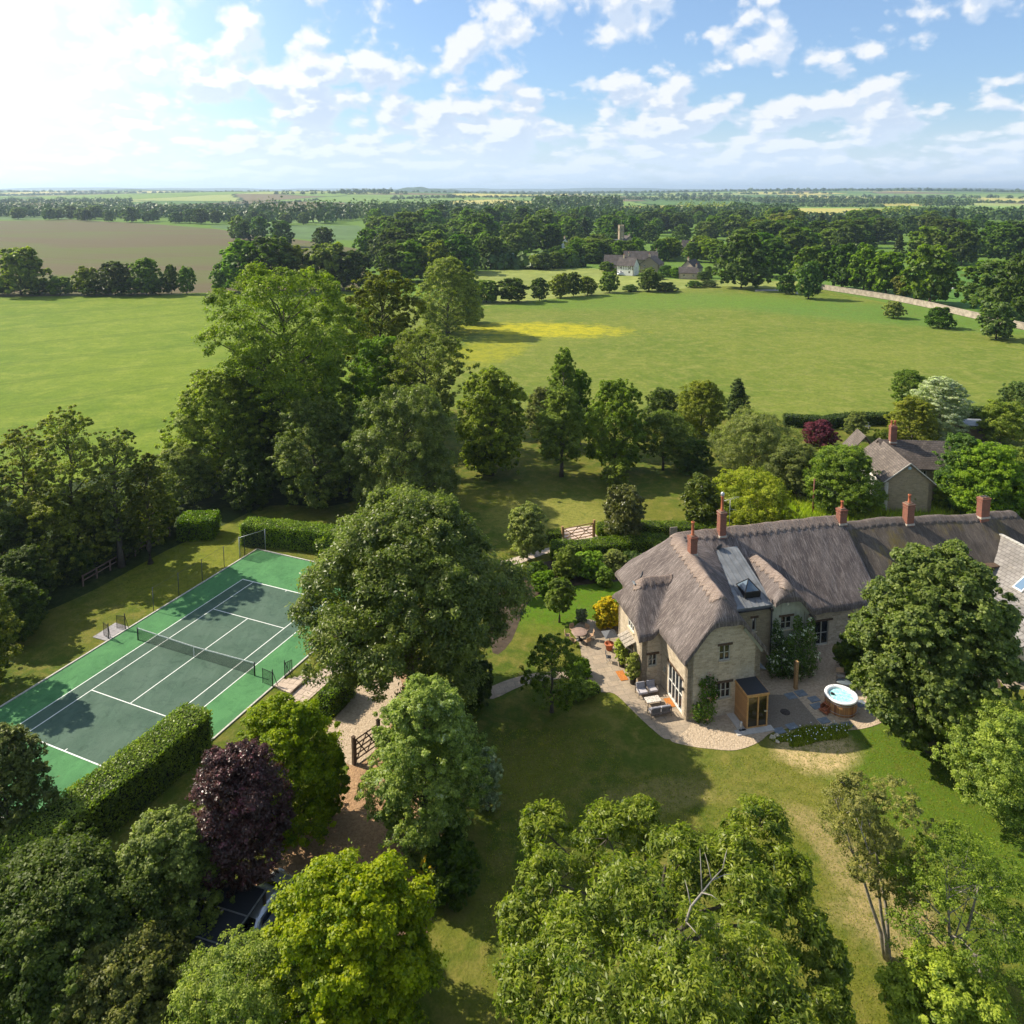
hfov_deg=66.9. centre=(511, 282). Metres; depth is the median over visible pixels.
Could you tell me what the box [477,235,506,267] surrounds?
woodland tree
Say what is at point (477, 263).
woodland tree
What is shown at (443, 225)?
woodland tree
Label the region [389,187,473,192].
hills
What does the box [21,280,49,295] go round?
tree
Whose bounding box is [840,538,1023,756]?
sycamore tree
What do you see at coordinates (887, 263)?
tree
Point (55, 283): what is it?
tree
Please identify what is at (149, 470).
ash tree
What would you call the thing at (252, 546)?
corner fence
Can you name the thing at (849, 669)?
bush
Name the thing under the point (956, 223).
woodland tree
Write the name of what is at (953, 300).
field
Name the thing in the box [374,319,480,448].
ash tree
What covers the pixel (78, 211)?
woodland tree
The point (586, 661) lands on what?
lavender mound
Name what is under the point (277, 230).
woodland tree
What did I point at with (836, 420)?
clipped hedge
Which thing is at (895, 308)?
tree
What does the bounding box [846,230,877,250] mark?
woodland tree
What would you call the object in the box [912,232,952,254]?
woodland tree
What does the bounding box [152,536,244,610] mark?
court fence
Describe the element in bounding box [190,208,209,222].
woodland tree
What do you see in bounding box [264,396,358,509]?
sweet chestnut tree
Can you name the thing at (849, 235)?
woodland tree
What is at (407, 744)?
whitebeam tree
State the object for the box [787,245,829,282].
tree
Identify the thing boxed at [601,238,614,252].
woodland tree
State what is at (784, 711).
manhole cover
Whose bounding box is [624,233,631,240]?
village house
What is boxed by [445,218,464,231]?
woodland tree
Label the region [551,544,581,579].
border shrub
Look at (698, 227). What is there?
woodland tree
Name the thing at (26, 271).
tree
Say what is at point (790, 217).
woodland tree
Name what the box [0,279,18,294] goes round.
tree
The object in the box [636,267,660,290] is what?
tree
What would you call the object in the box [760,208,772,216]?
woodland tree
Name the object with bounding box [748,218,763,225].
woodland tree
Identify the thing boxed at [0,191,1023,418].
ground
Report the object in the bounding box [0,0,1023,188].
sky
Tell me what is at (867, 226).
woodland tree
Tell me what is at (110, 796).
clipped hedge
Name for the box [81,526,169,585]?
post and rail fence
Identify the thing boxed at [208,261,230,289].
tree
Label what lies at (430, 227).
woodland tree
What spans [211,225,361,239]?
field
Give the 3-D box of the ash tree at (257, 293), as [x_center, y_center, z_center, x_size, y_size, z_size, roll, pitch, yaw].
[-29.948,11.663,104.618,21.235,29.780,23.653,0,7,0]
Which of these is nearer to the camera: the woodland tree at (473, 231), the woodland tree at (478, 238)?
the woodland tree at (478, 238)
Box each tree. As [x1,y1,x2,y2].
[0,246,53,294]
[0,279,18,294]
[0,425,62,530]
[0,465,20,552]
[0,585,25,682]
[0,721,59,840]
[9,207,25,218]
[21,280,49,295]
[28,404,102,545]
[40,208,57,218]
[45,276,73,294]
[51,208,64,218]
[62,205,77,216]
[66,210,76,219]
[70,266,99,294]
[73,208,82,219]
[74,281,109,295]
[79,209,92,219]
[86,205,104,218]
[86,427,142,567]
[94,260,134,294]
[101,210,115,221]
[111,279,145,294]
[119,207,140,221]
[119,452,173,564]
[126,257,164,294]
[141,211,155,221]
[145,278,172,294]
[150,209,161,219]
[152,442,214,505]
[154,367,274,498]
[161,923,338,1023]
[163,264,177,293]
[168,212,182,222]
[175,266,196,293]
[180,209,198,222]
[184,736,297,897]
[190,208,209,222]
[190,261,370,478]
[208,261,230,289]
[209,210,221,223]
[218,238,265,290]
[221,353,296,474]
[227,214,244,238]
[233,220,250,240]
[241,837,448,1023]
[242,235,296,289]
[245,209,258,221]
[246,216,270,239]
[257,213,267,223]
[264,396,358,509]
[265,220,295,243]
[270,243,315,290]
[277,212,292,223]
[283,336,356,439]
[285,480,539,710]
[297,212,309,224]
[300,251,323,289]
[303,241,351,284]
[310,226,335,244]
[331,249,375,287]
[335,269,427,397]
[335,391,364,493]
[337,334,411,440]
[351,227,379,263]
[354,672,497,879]
[362,209,373,223]
[364,215,392,230]
[366,236,380,262]
[367,208,384,221]
[372,227,396,260]
[372,228,408,256]
[373,243,408,281]
[374,220,392,232]
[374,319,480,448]
[385,219,415,233]
[386,213,400,222]
[388,238,423,266]
[389,240,431,278]
[395,210,428,232]
[400,232,425,248]
[406,256,483,332]
[412,223,419,228]
[415,223,446,235]
[416,240,450,280]
[418,229,448,257]
[419,222,445,233]
[422,208,444,223]
[427,203,450,223]
[432,242,457,261]
[439,223,449,231]
[440,231,467,242]
[442,276,477,298]
[444,234,479,271]
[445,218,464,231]
[446,206,468,222]
[447,227,460,232]
[449,214,469,220]
[450,364,532,475]
[456,244,480,270]
[458,207,478,220]
[458,299,484,322]
[459,223,479,235]
[465,213,498,240]
[465,222,485,228]
[466,226,495,244]
[472,231,489,262]
[473,279,499,301]
[477,206,504,223]
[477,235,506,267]
[488,793,856,1023]
[489,214,502,236]
[494,204,509,219]
[495,277,530,301]
[498,213,512,228]
[498,222,538,252]
[499,221,514,242]
[504,501,548,559]
[510,205,532,223]
[511,217,523,223]
[516,214,546,249]
[518,633,592,712]
[521,386,550,440]
[523,213,558,224]
[529,254,545,267]
[529,277,549,300]
[531,386,588,476]
[533,208,559,222]
[535,224,562,251]
[535,252,553,269]
[543,576,576,622]
[546,223,564,244]
[546,273,572,297]
[546,347,581,446]
[548,245,561,252]
[548,251,565,267]
[558,216,580,238]
[563,237,581,247]
[564,222,583,240]
[564,240,583,257]
[565,248,578,258]
[566,208,581,218]
[566,214,579,223]
[567,272,582,295]
[573,238,586,244]
[574,369,595,445]
[577,216,596,232]
[578,206,594,219]
[580,217,590,238]
[580,276,598,294]
[581,242,602,262]
[583,378,656,474]
[584,209,589,222]
[584,238,600,242]
[585,241,610,262]
[587,233,607,239]
[594,215,615,236]
[598,261,614,270]
[598,271,619,292]
[601,219,625,238]
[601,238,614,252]
[602,483,647,537]
[609,240,624,254]
[610,240,636,254]
[615,210,629,217]
[617,216,644,237]
[622,284,640,290]
[630,237,646,250]
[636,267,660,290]
[637,224,659,242]
[637,409,697,469]
[639,210,665,229]
[640,387,679,427]
[648,218,664,233]
[650,240,669,260]
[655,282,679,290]
[657,212,670,230]
[657,237,682,259]
[658,265,671,276]
[662,207,676,215]
[664,213,675,231]
[669,214,685,230]
[670,267,678,276]
[671,224,692,240]
[673,212,689,225]
[674,378,729,439]
[678,471,720,523]
[681,241,702,259]
[685,281,702,287]
[687,214,694,227]
[687,235,710,258]
[690,206,705,218]
[692,221,708,235]
[693,211,706,223]
[696,238,723,262]
[696,271,712,279]
[699,221,718,238]
[702,280,717,286]
[704,266,712,275]
[705,404,806,479]
[706,215,722,235]
[708,244,731,261]
[708,466,805,526]
[711,233,771,288]
[716,210,732,218]
[718,217,739,236]
[722,214,746,236]
[725,378,753,425]
[731,228,750,251]
[733,209,754,224]
[737,232,787,267]
[740,222,747,228]
[746,216,765,223]
[747,220,777,234]
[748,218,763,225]
[752,237,797,277]
[757,219,790,231]
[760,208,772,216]
[761,437,819,502]
[763,222,792,236]
[767,207,785,213]
[767,212,786,222]
[772,215,799,222]
[776,226,812,248]
[776,274,796,293]
[782,232,814,260]
[784,209,808,221]
[784,220,810,233]
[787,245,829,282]
[795,217,809,224]
[796,261,822,298]
[800,443,888,517]
[801,227,823,251]
[807,219,829,244]
[816,769,948,962]
[817,228,841,252]
[818,213,825,226]
[821,243,860,287]
[823,219,865,244]
[830,223,869,252]
[832,215,844,221]
[840,410,869,434]
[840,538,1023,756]
[844,209,865,219]
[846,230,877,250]
[846,242,877,289]
[853,216,875,236]
[853,218,873,237]
[863,208,883,219]
[866,250,910,293]
[868,215,890,239]
[871,217,903,243]
[878,815,1023,1007]
[881,301,907,317]
[883,395,939,440]
[888,369,927,401]
[890,275,911,296]
[891,235,907,258]
[897,215,918,235]
[900,243,964,301]
[903,376,976,440]
[904,225,952,257]
[912,215,925,230]
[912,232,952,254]
[915,215,941,231]
[921,210,941,222]
[924,307,956,328]
[928,218,955,232]
[928,689,1023,829]
[932,431,993,513]
[932,487,949,510]
[935,439,1023,514]
[936,218,963,230]
[944,230,981,265]
[945,226,956,261]
[947,208,957,218]
[948,218,970,226]
[954,258,1023,311]
[956,223,966,231]
[960,218,980,233]
[964,226,979,256]
[970,231,982,252]
[971,214,987,228]
[971,399,1023,443]
[975,302,1020,338]
[978,221,1015,253]
[978,228,1005,249]
[980,227,1023,259]
[990,253,1023,319]
[996,220,1023,228]
[996,380,1023,429]
[1002,444,1023,513]
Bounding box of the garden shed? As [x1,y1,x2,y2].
[954,418,993,439]
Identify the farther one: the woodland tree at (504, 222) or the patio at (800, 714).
the woodland tree at (504, 222)
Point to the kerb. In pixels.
(239, 715)
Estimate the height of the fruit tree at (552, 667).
6.111 m
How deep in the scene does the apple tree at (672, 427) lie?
105.81 m
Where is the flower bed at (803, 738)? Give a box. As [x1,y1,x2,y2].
[771,719,853,746]
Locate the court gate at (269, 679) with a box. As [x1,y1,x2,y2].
[262,668,277,686]
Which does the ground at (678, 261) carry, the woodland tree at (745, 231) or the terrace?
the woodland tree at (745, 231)
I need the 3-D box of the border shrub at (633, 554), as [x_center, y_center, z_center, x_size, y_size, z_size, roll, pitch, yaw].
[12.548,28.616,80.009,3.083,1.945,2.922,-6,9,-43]
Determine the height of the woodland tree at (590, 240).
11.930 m
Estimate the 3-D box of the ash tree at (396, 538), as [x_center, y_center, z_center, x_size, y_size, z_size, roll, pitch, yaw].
[-7.186,23.317,57.396,18.456,17.899,18.420,0,7,0]
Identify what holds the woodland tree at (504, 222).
on the ground at (678, 261)
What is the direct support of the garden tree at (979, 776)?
on the lawn at (64, 634)
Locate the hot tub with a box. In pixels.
[824,684,858,717]
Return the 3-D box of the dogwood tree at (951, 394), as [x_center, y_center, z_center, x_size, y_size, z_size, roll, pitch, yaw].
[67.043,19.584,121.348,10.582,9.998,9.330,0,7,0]
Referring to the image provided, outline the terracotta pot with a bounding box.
[605,640,613,650]
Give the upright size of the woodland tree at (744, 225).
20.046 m
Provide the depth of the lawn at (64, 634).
53.07 m
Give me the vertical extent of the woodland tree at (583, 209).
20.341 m
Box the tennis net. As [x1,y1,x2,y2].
[137,627,255,675]
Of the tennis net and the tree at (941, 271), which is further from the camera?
the tree at (941, 271)
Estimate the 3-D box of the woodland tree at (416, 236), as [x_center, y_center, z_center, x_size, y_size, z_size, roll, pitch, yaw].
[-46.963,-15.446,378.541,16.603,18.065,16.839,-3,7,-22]
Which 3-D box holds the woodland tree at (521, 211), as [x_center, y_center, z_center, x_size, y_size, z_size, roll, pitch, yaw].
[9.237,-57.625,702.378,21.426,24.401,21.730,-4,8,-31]
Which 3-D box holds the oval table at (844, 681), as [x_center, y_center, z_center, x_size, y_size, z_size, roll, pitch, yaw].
[26.110,31.524,60.521,1.550,0.734,0.868,1,7,11]
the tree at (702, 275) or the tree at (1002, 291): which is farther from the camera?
the tree at (702, 275)
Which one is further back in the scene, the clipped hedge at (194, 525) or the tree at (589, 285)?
the tree at (589, 285)
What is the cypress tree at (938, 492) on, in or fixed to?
on the lawn at (64, 634)
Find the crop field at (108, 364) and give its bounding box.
[0,291,383,500]
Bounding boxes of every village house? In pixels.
[559,236,567,247]
[604,253,630,270]
[616,255,639,275]
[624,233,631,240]
[624,248,657,263]
[640,253,663,272]
[678,263,698,278]
[681,240,693,251]
[681,257,702,271]
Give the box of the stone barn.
[984,534,1023,673]
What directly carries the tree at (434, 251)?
on the ground at (678, 261)
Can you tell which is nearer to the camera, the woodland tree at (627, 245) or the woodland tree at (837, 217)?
the woodland tree at (627, 245)
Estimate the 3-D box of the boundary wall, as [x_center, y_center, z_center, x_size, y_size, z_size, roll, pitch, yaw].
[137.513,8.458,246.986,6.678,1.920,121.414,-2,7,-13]
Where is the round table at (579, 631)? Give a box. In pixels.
[571,627,586,641]
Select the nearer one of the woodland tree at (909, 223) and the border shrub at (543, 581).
the border shrub at (543, 581)
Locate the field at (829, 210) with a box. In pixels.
[798,208,883,214]
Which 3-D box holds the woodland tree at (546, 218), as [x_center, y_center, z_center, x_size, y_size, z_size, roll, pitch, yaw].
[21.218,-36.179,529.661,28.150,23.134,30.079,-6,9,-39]
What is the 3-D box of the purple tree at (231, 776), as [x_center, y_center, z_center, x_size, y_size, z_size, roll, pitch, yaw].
[-14.583,29.333,41.430,6.112,9.763,5.856,0,7,0]
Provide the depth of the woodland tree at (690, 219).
755.15 m
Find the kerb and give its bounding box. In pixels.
[0,549,314,740]
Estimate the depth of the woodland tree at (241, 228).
574.89 m
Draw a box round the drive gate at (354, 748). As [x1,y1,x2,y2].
[351,718,380,765]
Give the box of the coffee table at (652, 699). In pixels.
[644,695,661,706]
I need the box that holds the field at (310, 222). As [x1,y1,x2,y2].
[268,220,328,223]
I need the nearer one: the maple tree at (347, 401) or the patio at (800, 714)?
the patio at (800, 714)
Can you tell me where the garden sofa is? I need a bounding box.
[647,703,671,719]
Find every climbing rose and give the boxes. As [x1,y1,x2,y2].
[689,672,720,723]
[765,615,821,681]
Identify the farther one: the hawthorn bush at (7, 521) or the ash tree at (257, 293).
the ash tree at (257, 293)
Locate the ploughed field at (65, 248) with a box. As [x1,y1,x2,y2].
[0,220,363,296]
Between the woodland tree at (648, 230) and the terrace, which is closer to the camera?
the terrace
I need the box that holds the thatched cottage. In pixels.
[835,494,1023,634]
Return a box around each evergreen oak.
[0,819,195,1023]
[31,917,223,1023]
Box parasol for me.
[601,629,617,640]
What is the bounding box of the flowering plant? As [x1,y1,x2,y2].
[575,608,587,621]
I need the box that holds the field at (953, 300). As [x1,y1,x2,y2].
[906,270,1023,318]
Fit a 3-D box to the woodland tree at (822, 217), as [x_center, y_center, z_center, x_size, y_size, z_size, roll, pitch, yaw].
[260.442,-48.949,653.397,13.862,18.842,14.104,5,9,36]
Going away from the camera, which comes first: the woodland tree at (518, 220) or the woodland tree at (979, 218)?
the woodland tree at (518, 220)
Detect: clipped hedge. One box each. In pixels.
[0,701,213,890]
[175,509,221,541]
[237,516,344,554]
[316,673,356,716]
[545,527,561,544]
[548,532,666,559]
[587,680,600,693]
[595,519,716,537]
[782,411,893,428]
[952,405,985,418]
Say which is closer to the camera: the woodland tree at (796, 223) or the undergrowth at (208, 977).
the undergrowth at (208, 977)
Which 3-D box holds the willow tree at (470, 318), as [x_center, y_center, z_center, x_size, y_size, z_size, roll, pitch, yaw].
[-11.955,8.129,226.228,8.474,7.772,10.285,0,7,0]
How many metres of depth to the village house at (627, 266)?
351.62 m
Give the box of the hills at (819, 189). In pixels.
[575,187,1023,191]
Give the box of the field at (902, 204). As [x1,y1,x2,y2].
[884,204,927,205]
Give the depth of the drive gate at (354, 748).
53.06 m
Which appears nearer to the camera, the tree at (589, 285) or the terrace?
the terrace
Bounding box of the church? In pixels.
[612,225,623,241]
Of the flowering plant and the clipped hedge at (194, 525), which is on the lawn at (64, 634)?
the flowering plant
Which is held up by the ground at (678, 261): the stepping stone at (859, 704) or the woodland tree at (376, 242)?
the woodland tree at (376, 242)
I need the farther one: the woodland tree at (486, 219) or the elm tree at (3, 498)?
the woodland tree at (486, 219)
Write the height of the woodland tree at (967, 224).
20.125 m
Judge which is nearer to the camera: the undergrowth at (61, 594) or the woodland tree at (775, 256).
the undergrowth at (61, 594)
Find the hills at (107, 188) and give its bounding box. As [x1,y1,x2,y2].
[0,187,352,190]
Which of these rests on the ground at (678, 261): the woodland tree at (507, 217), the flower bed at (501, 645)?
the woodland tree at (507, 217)
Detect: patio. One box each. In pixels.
[574,619,690,738]
[670,644,880,749]
[767,694,820,727]
[999,680,1023,688]
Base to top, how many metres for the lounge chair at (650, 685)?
0.904 m
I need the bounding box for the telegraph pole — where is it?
[812,479,869,513]
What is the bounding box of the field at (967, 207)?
[962,206,1023,209]
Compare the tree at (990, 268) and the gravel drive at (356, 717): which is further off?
the tree at (990, 268)
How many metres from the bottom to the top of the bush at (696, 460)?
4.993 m
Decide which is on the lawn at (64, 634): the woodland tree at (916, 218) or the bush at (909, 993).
the bush at (909, 993)
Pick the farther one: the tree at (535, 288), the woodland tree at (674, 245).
the woodland tree at (674, 245)
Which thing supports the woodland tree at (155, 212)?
on the ground at (678, 261)
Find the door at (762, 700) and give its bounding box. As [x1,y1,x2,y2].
[758,696,766,724]
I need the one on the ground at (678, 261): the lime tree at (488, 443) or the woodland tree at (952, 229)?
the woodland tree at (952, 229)
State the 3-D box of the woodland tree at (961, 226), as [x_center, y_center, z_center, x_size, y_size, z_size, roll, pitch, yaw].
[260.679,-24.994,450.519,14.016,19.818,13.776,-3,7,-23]
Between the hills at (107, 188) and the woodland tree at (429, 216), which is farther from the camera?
the hills at (107, 188)
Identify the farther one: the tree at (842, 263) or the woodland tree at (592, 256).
the woodland tree at (592, 256)
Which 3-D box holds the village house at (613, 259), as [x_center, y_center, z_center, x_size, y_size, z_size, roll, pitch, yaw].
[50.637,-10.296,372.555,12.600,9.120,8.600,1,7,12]
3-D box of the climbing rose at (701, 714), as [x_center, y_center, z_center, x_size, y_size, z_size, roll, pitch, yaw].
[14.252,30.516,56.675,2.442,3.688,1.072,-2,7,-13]
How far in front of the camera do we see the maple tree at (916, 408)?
117.76 m
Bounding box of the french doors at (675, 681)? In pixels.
[667,658,683,713]
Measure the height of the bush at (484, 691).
3.431 m
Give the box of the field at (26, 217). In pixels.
[0,215,71,218]
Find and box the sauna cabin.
[734,676,769,728]
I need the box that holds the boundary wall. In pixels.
[821,284,1023,329]
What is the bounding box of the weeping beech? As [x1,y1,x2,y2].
[339,383,461,519]
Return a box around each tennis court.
[0,550,345,814]
[22,580,325,764]
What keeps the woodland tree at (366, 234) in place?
on the ground at (678, 261)
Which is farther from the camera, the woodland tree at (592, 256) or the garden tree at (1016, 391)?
the woodland tree at (592, 256)
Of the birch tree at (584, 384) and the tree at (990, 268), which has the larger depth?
the tree at (990, 268)
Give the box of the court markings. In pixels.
[20,579,299,765]
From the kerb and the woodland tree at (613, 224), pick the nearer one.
the kerb
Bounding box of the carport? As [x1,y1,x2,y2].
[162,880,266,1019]
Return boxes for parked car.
[237,868,295,948]
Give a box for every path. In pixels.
[490,672,589,698]
[501,535,597,563]
[564,525,595,539]
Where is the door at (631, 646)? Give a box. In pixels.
[628,644,632,656]
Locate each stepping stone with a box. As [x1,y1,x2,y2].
[774,727,786,733]
[784,692,797,699]
[785,722,798,729]
[794,689,807,696]
[807,696,820,702]
[809,702,820,709]
[817,717,830,723]
[840,721,854,727]
[857,700,864,707]
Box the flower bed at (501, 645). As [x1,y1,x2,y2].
[491,557,627,653]
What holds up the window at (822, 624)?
in the thatched house at (695, 606)
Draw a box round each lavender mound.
[563,675,595,701]
[564,657,590,678]
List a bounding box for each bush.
[0,508,48,558]
[0,543,61,613]
[0,576,50,652]
[1,493,84,580]
[50,540,98,585]
[59,487,127,564]
[86,517,139,561]
[101,803,235,941]
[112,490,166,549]
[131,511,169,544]
[153,490,179,531]
[216,449,281,512]
[311,753,350,817]
[416,855,438,886]
[420,825,481,912]
[453,659,494,708]
[472,746,503,812]
[600,457,631,488]
[665,437,717,475]
[832,633,868,671]
[842,657,867,681]
[873,428,888,439]
[874,935,1020,1023]
[920,718,998,761]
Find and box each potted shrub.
[614,638,628,667]
[625,652,640,684]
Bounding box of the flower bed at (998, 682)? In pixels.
[833,637,1000,735]
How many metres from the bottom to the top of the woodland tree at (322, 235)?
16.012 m
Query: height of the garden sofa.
0.904 m
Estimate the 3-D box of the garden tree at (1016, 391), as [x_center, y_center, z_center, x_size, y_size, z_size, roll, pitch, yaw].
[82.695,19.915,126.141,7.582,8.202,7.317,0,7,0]
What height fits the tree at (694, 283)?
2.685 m
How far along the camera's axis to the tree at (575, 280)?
281.29 m
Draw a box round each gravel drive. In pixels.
[256,675,439,944]
[326,677,401,764]
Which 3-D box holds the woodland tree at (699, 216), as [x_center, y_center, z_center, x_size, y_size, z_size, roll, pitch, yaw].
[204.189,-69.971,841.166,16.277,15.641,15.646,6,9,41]
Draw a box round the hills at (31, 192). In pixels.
[0,191,182,194]
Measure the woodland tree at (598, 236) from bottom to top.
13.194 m
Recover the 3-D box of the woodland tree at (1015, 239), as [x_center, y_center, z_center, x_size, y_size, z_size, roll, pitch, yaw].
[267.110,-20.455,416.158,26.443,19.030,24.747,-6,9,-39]
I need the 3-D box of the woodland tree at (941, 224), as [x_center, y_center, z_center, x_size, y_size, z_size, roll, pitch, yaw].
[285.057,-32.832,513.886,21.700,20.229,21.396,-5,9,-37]
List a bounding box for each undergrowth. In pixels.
[0,437,361,609]
[23,891,279,1023]
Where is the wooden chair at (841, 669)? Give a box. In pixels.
[836,667,844,678]
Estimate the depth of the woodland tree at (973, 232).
449.62 m
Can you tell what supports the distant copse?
on the ground at (678, 261)
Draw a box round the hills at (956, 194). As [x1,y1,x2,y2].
[535,191,1023,201]
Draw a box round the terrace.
[288,666,337,701]
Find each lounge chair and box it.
[635,681,648,696]
[645,679,658,694]
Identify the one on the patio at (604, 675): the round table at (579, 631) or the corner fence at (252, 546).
the round table at (579, 631)
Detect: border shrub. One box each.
[527,561,547,579]
[531,569,554,594]
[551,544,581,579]
[553,558,568,576]
[572,550,604,579]
[595,564,614,587]
[603,548,627,572]
[622,549,641,563]
[653,534,668,546]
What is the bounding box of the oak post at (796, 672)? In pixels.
[793,660,798,689]
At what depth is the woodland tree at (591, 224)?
662.13 m
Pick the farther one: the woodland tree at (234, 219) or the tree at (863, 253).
the woodland tree at (234, 219)
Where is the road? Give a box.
[755,289,778,290]
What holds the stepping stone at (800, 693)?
on the patio at (719, 733)
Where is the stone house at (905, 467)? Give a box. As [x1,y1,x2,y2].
[842,420,1001,513]
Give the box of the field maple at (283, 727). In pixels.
[230,691,344,862]
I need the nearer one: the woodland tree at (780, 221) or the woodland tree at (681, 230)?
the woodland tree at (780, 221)
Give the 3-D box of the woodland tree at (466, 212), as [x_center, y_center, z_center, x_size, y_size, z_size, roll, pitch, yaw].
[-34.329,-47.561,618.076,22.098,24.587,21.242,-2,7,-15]
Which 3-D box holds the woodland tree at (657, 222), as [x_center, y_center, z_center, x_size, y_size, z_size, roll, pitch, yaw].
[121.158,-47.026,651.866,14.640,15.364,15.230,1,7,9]
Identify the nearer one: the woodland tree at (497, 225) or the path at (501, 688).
the path at (501, 688)
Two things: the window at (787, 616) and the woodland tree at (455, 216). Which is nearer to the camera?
the window at (787, 616)
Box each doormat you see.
[615,670,627,680]
[663,698,675,706]
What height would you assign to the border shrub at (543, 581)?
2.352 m
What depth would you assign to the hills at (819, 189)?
12593.39 m
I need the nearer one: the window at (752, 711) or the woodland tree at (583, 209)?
the window at (752, 711)
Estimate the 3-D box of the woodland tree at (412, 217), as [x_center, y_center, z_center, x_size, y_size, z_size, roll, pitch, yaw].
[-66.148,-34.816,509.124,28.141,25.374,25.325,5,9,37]
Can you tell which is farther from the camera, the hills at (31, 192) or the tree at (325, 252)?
the hills at (31, 192)
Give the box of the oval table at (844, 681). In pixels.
[836,678,853,687]
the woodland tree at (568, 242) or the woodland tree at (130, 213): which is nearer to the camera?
the woodland tree at (568, 242)
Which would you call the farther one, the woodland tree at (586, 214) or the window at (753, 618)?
the woodland tree at (586, 214)
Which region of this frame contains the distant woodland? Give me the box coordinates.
[0,187,1023,269]
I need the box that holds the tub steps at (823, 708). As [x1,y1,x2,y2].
[818,701,829,714]
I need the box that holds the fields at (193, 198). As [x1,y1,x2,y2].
[0,191,827,208]
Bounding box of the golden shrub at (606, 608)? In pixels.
[592,595,618,629]
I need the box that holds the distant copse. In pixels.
[678,199,913,216]
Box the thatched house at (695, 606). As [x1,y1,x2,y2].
[612,492,870,720]
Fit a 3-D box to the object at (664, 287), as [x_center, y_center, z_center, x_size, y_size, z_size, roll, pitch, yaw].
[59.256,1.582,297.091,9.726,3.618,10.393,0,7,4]
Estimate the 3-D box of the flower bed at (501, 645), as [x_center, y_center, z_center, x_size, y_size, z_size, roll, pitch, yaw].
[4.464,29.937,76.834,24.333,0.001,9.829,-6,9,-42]
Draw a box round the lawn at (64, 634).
[0,410,1023,1023]
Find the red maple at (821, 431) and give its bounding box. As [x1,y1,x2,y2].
[801,418,842,446]
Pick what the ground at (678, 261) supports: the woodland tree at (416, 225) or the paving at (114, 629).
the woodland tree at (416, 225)
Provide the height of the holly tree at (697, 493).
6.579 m
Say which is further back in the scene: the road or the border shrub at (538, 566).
the road
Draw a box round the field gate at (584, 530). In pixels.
[561,519,595,540]
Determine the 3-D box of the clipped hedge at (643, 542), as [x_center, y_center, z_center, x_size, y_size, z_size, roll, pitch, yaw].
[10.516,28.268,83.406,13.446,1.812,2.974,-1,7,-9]
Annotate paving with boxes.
[93,623,127,640]
[727,712,773,735]
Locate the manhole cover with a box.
[780,709,789,714]
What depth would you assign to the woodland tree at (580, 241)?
423.02 m
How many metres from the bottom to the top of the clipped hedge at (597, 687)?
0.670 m
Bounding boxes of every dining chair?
[583,637,590,646]
[588,629,594,639]
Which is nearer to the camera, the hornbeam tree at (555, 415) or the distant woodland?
the hornbeam tree at (555, 415)
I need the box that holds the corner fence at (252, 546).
[238,529,265,558]
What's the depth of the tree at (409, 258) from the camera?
322.50 m
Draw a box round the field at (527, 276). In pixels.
[453,268,803,305]
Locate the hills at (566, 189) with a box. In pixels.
[298,188,720,190]
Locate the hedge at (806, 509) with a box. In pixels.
[761,491,961,520]
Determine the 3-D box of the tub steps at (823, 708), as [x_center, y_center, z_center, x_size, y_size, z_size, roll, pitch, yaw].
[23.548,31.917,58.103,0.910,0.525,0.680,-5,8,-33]
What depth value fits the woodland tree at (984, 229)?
461.26 m
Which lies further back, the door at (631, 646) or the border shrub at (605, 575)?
the border shrub at (605, 575)
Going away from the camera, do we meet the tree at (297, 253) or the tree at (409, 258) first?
the tree at (297, 253)
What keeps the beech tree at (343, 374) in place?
on the lawn at (64, 634)
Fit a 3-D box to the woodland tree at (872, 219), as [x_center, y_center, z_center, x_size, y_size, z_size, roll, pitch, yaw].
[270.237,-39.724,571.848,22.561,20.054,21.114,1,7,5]
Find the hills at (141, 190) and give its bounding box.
[2,189,257,191]
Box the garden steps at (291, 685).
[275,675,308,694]
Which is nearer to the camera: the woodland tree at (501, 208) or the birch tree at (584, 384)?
the birch tree at (584, 384)
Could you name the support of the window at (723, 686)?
in the thatched house at (695, 606)
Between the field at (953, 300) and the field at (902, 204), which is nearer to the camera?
the field at (953, 300)
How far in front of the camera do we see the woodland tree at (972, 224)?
520.62 m
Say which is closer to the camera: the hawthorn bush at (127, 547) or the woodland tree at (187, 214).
the hawthorn bush at (127, 547)
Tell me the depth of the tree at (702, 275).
331.37 m
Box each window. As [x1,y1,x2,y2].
[626,618,633,634]
[647,651,658,667]
[715,679,732,700]
[718,642,732,662]
[748,697,757,726]
[750,615,758,632]
[779,613,793,630]
[811,618,832,644]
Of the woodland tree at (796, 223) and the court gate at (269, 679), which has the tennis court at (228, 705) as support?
the court gate at (269, 679)
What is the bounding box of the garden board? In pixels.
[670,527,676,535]
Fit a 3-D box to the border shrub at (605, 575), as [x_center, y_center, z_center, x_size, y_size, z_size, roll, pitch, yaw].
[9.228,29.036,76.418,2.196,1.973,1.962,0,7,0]
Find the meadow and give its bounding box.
[349,286,1023,421]
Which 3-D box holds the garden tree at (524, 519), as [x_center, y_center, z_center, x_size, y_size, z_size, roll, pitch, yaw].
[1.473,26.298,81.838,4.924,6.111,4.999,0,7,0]
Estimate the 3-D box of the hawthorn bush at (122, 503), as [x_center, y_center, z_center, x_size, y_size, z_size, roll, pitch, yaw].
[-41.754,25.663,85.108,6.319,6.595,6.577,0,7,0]
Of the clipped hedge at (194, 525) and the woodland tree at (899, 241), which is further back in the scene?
the woodland tree at (899, 241)
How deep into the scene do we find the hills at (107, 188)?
12012.32 m

